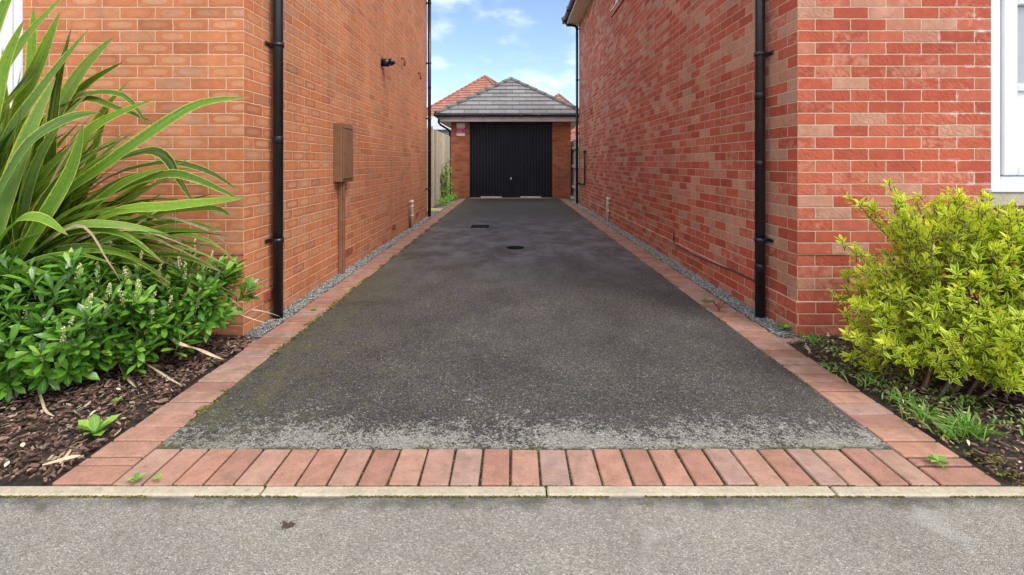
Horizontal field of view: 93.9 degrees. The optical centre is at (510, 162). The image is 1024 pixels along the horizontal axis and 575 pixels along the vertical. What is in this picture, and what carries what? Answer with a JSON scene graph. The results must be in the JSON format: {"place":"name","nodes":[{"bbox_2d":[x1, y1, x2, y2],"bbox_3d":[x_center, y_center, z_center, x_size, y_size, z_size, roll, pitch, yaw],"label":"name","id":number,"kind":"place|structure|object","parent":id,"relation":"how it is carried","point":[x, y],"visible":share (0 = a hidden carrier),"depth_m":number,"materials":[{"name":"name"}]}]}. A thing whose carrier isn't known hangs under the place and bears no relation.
{"place":"outdoors","nodes":[
{"label":"outdoors","id":0,"kind":"place"},
{"bbox_2d":[0,332,259,485],"bbox_3d":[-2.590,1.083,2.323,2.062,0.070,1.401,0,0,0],"label":"bark mulch","id":1,"kind":"object","parent":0,"point":[61,414],"visible":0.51,"depth_m":2.14,"materials":[{"name":"brown wood"}]},
{"bbox_2d":[39,394,53,415],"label":"dry leaf","id":2,"kind":"object","parent":1,"relation":"on","point":[43,405],"visible":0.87,"depth_m":2.10,"materials":[{"name":"beige plant"}]},
{"bbox_2d":[42,455,79,465],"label":"dry leaf","id":3,"kind":"object","parent":1,"relation":"on","point":[65,458],"visible":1,"depth_m":1.72,"materials":[{"name":"beige plant"}]},
{"bbox_2d":[77,414,119,435],"bbox_3d":[-1.658,1.054,1.895,0.132,0.053,0.138,0,0,-18],"label":"seedling","id":4,"kind":"object","parent":1,"relation":"on","point":[94,423],"visible":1,"depth_m":1.92,"materials":[{"name":"green plant"}]},
{"bbox_2d":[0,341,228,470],"bbox_3d":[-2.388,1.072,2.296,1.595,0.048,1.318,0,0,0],"label":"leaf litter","id":5,"kind":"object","parent":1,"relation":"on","point":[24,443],"visible":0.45,"depth_m":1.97,"materials":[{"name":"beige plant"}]},
{"bbox_2d":[0,0,250,316],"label":"flax plant","id":6,"kind":"object","parent":1,"relation":"on","point":[45,186],"visible":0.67,"depth_m":2.43,"materials":[{"name":"green plant"}]},
{"bbox_2d":[119,365,136,387],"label":"dry leaf","id":7,"kind":"object","parent":1,"relation":"on","point":[129,380],"visible":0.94,"depth_m":2.35,"materials":[{"name":"beige plant"}]},
{"bbox_2d":[0,233,263,402],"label":"laurel shrub","id":8,"kind":"object","parent":1,"relation":"on","point":[63,336],"visible":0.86,"depth_m":2.31,"materials":[{"name":"green plant"}]},
{"bbox_2d":[232,305,277,315],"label":"dry leaf","id":9,"kind":"object","parent":8,"relation":"on","point":[255,310],"visible":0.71,"depth_m":2.94,"materials":[{"name":"beige plant"}]},
{"bbox_2d":[144,362,182,385],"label":"dry leaf","id":10,"kind":"object","parent":1,"relation":"on","point":[163,374],"visible":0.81,"depth_m":2.41,"materials":[{"name":"beige plant"}]},
{"bbox_2d":[166,336,221,358],"bbox_3d":[-1.707,0.986,2.508,0.309,0.170,0.139,0,0,-9],"label":"dry leaf","id":11,"kind":"object","parent":1,"relation":"on","point":[198,349],"visible":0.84,"depth_m":2.53,"materials":[{"name":"beige plant"}]},
{"bbox_2d":[427,196,578,213],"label":"ground","id":12,"kind":"structure","parent":0,"point":[438,205],"depth_m":13.61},
{"bbox_2d":[0,0,430,335],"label":"brick house","id":13,"kind":"structure","parent":12,"relation":"on","point":[313,149],"depth_m":3.33,"materials":[{"name":"orange brick"}]},
{"bbox_2d":[0,0,22,107],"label":"window","id":14,"kind":"structure","parent":13,"relation":"in","point":[14,17],"depth_m":3.07,"materials":[{"name":"white plastic"}]},
{"bbox_2d":[242,199,457,339],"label":"gravel","id":15,"kind":"structure","parent":12,"relation":"on","point":[318,290],"depth_m":4.24,"materials":[{"name":"grey gravel"}]},
{"bbox_2d":[427,208,442,211],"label":"paving slab","id":16,"kind":"structure","parent":15,"relation":"on","point":[435,209],"depth_m":10.91,"materials":[{"name":"beige stone"}]},
{"bbox_2d":[427,116,450,134],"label":"shed","id":17,"kind":"structure","parent":12,"relation":"on","point":[436,125],"depth_m":20.10,"materials":[{"name":"white"}]},
{"bbox_2d":[431,126,449,207],"bbox_3d":[-1.910,0.143,12.951,0.120,2.000,3.402,0,0,0],"label":"fence","id":18,"kind":"object","parent":12,"relation":"on","point":[440,148],"visible":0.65,"depth_m":12.40,"materials":[{"name":"beige wood"}]},
{"bbox_2d":[427,128,427,208],"bbox_3d":[-1.954,0.134,10.501,0.101,1.857,1.502,0,0,0],"label":"fence","id":19,"kind":"object","parent":18,"relation":"attached to","point":[427,167],"visible":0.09,"depth_m":10.90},
{"bbox_2d":[437,159,458,204],"bbox_3d":[-1.753,0.529,13.212,0.424,1.276,2.668,0,0,0],"label":"climbing weed","id":20,"kind":"object","parent":18,"relation":"attached to","point":[447,197],"visible":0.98,"depth_m":12.92,"materials":[{"name":"green plant"}]},
{"bbox_2d":[427,75,497,115],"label":"brick house","id":21,"kind":"structure","parent":12,"relation":"on","point":[479,84],"depth_m":38.92,"materials":[{"name":"tile"}]},
{"bbox_2d":[0,486,1023,497],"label":"kerb","id":22,"kind":"structure","parent":12,"relation":"on","point":[563,491],"depth_m":1.59,"materials":[{"name":"concrete"}]},
{"bbox_2d":[555,93,578,128],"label":"brick house","id":23,"kind":"structure","parent":12,"relation":"on","point":[559,96],"depth_m":42.94,"materials":[{"name":"tile"}]},
{"bbox_2d":[571,138,578,199],"bbox_3d":[1.925,0.184,15.776,0.101,1.758,5.552,0,0,0],"label":"fence","id":24,"kind":"object","parent":12,"relation":"on","point":[573,168],"visible":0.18,"depth_m":14.50,"materials":[{"name":"beige wood"}]},
{"bbox_2d":[571,125,578,140],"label":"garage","id":25,"kind":"structure","parent":12,"relation":"on","point":[573,133],"depth_m":21.47,"materials":[{"name":"brick"}]},
{"bbox_2d":[567,199,798,336],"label":"gravel","id":26,"kind":"structure","parent":12,"relation":"on","point":[705,284],"depth_m":4.34,"materials":[{"name":"grey gravel"}]},
{"bbox_2d":[773,321,790,329],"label":"weed","id":27,"kind":"object","parent":26,"relation":"on","point":[785,326],"visible":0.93,"depth_m":3.13,"materials":[{"name":"green plant"}]},
{"bbox_2d":[561,0,1023,336],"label":"brick house","id":28,"kind":"structure","parent":12,"relation":"on","point":[738,149],"depth_m":3.14,"materials":[{"name":"red brick"}]},
{"bbox_2d":[611,0,623,16],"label":"window","id":29,"kind":"structure","parent":28,"relation":"in","point":[617,2],"depth_m":8.23,"materials":[{"name":"white plastic"}]},
{"bbox_2d":[983,0,1023,205],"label":"window","id":30,"kind":"structure","parent":28,"relation":"in","point":[1007,16],"depth_m":3.07,"materials":[{"name":"white plastic"}]},
{"bbox_2d":[427,0,578,106],"label":"sky","id":31,"kind":"structure","parent":0,"point":[526,41],"materials":[{"name":"blue"}]},
{"bbox_2d":[434,77,578,198],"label":"garage","id":32,"kind":"structure","parent":0,"point":[514,141],"depth_m":14.76,"materials":[{"name":"brown brick"}]},
{"bbox_2d":[457,123,464,135],"bbox_3d":[-1.545,-1.014,14.691,0.254,0.385,0.017,0,0,0],"label":"sign","id":33,"kind":"object","parent":32,"relation":"attached to","point":[460,129],"visible":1,"depth_m":14.69,"materials":[{"name":"white plastic"}]},
{"bbox_2d":[471,123,550,197],"bbox_3d":[0.000,-0.061,14.755,2.470,2.292,0.090,0,0,0],"label":"door","id":34,"kind":"structure","parent":32,"relation":"in","point":[508,160],"depth_m":14.76,"materials":[{"name":"paint"}]},
{"bbox_2d":[0,498,1023,574],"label":"road","id":35,"kind":"structure","parent":0,"point":[529,536],"depth_m":1.40,"materials":[{"name":"grey asphalt"}]},
{"bbox_2d":[280,521,295,530],"bbox_3d":[-0.675,1.096,1.447,0.042,0.009,0.045,0,0,-31],"label":"dirt clod","id":36,"kind":"object","parent":35,"relation":"on","point":[291,523],"visible":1,"depth_m":1.44,"materials":[{"name":"brown soil"}]},
{"bbox_2d":[156,198,892,449],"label":"driveway","id":37,"kind":"structure","parent":0,"point":[566,327],"depth_m":2.57,"materials":[{"name":"grey asphalt"}]},
{"bbox_2d":[471,225,488,227],"bbox_3d":[-0.530,1.102,8.210,0.300,0.022,0.360,0,0,0],"label":"drain grate","id":38,"kind":"object","parent":37,"relation":"in","point":[479,226],"visible":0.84,"depth_m":8.18,"materials":[{"name":"metal"}]},
{"bbox_2d":[0,203,1023,498],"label":"moss","id":39,"kind":"object","parent":37,"relation":"on","point":[226,391],"visible":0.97,"depth_m":1.68,"materials":[{"name":"green plant"}]},
{"bbox_2d":[507,246,523,248],"bbox_3d":[0.057,1.106,6.150,0.230,0.034,0.230,0,0,0],"label":"manhole cover","id":40,"kind":"object","parent":37,"relation":"in","point":[516,247],"visible":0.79,"depth_m":6.14,"materials":[{"name":"metal"}]},
{"bbox_2d":[47,198,1006,497],"bbox_3d":[0.050,1.122,8.093,3.700,0.065,12.939,0,0,0],"label":"block edging","id":41,"kind":"object","parent":37,"relation":"on","point":[116,460],"visible":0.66,"depth_m":1.76,"materials":[{"name":"brick"}]},
{"bbox_2d":[126,473,145,481],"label":"weed","id":42,"kind":"object","parent":41,"relation":"on","point":[137,475],"visible":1,"depth_m":1.63,"materials":[{"name":"green plant"}]},
{"bbox_2d":[153,474,161,479],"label":"weed","id":43,"kind":"object","parent":41,"relation":"on","point":[157,476],"visible":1,"depth_m":1.64,"materials":[{"name":"green plant"}]},
{"bbox_2d":[711,298,725,310],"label":"weed","id":44,"kind":"object","parent":41,"relation":"on","point":[719,307],"visible":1,"depth_m":3.50,"materials":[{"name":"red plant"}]},
{"bbox_2d":[927,454,951,466],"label":"weed","id":45,"kind":"object","parent":41,"relation":"on","point":[934,457],"visible":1,"depth_m":1.73,"materials":[{"name":"green plant"}]},
{"bbox_2d":[780,333,1023,486],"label":"soil bed","id":46,"kind":"object","parent":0,"point":[965,446],"visible":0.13,"depth_m":2.18,"materials":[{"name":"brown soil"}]},
{"bbox_2d":[795,332,834,346],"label":"grass tuft","id":47,"kind":"object","parent":46,"relation":"on","point":[810,338],"visible":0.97,"depth_m":2.89,"materials":[{"name":"green plant"}]},
{"bbox_2d":[819,362,852,377],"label":"grass tuft","id":48,"kind":"object","parent":46,"relation":"on","point":[826,365],"visible":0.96,"depth_m":2.50,"materials":[{"name":"green plant"}]},
{"bbox_2d":[840,370,910,394],"bbox_3d":[1.774,1.058,2.333,0.277,0.057,0.220,0,0,0],"label":"grass tuft","id":49,"kind":"object","parent":46,"relation":"on","point":[869,379],"visible":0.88,"depth_m":2.35,"materials":[{"name":"green plant"}]},
{"bbox_2d":[881,386,922,410],"bbox_3d":[1.768,1.057,2.158,0.195,0.059,0.140,0,0,-20],"label":"grass tuft","id":50,"kind":"object","parent":46,"relation":"on","point":[900,395],"visible":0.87,"depth_m":2.17,"materials":[{"name":"green plant"}]},
{"bbox_2d":[799,336,1023,435],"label":"ground cover","id":51,"kind":"object","parent":46,"relation":"on","point":[969,401],"visible":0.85,"depth_m":2.21,"materials":[{"name":"green plant"}]},
{"bbox_2d":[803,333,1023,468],"bbox_3d":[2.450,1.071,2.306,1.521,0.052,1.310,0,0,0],"label":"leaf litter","id":52,"kind":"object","parent":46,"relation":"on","point":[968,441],"visible":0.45,"depth_m":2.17,"materials":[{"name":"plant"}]},
{"bbox_2d":[889,396,948,422],"bbox_3d":[1.731,1.048,2.010,0.192,0.076,0.192,0,0,23],"label":"grass tuft","id":53,"kind":"object","parent":46,"relation":"on","point":[918,414],"visible":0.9,"depth_m":2.02,"materials":[{"name":"green plant"}]},
{"bbox_2d":[827,179,1023,400],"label":"variegated shrub","id":54,"kind":"object","parent":46,"relation":"on","point":[988,255],"visible":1,"depth_m":2.26,"materials":[{"name":"yellow plant"}]},
{"bbox_2d":[919,412,1002,443],"bbox_3d":[1.767,1.045,1.886,0.255,0.083,0.217,0,0,0],"label":"grass tuft","id":55,"kind":"object","parent":46,"relation":"on","point":[948,428],"visible":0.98,"depth_m":1.89,"materials":[{"name":"green plant"}]},
{"bbox_2d":[932,405,1011,441],"bbox_3d":[1.835,1.042,1.902,0.235,0.091,0.222,0,0,0],"label":"grass tuft","id":56,"kind":"object","parent":46,"relation":"on","point":[965,418],"visible":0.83,"depth_m":1.92,"materials":[{"name":"green plant"}]}
]}

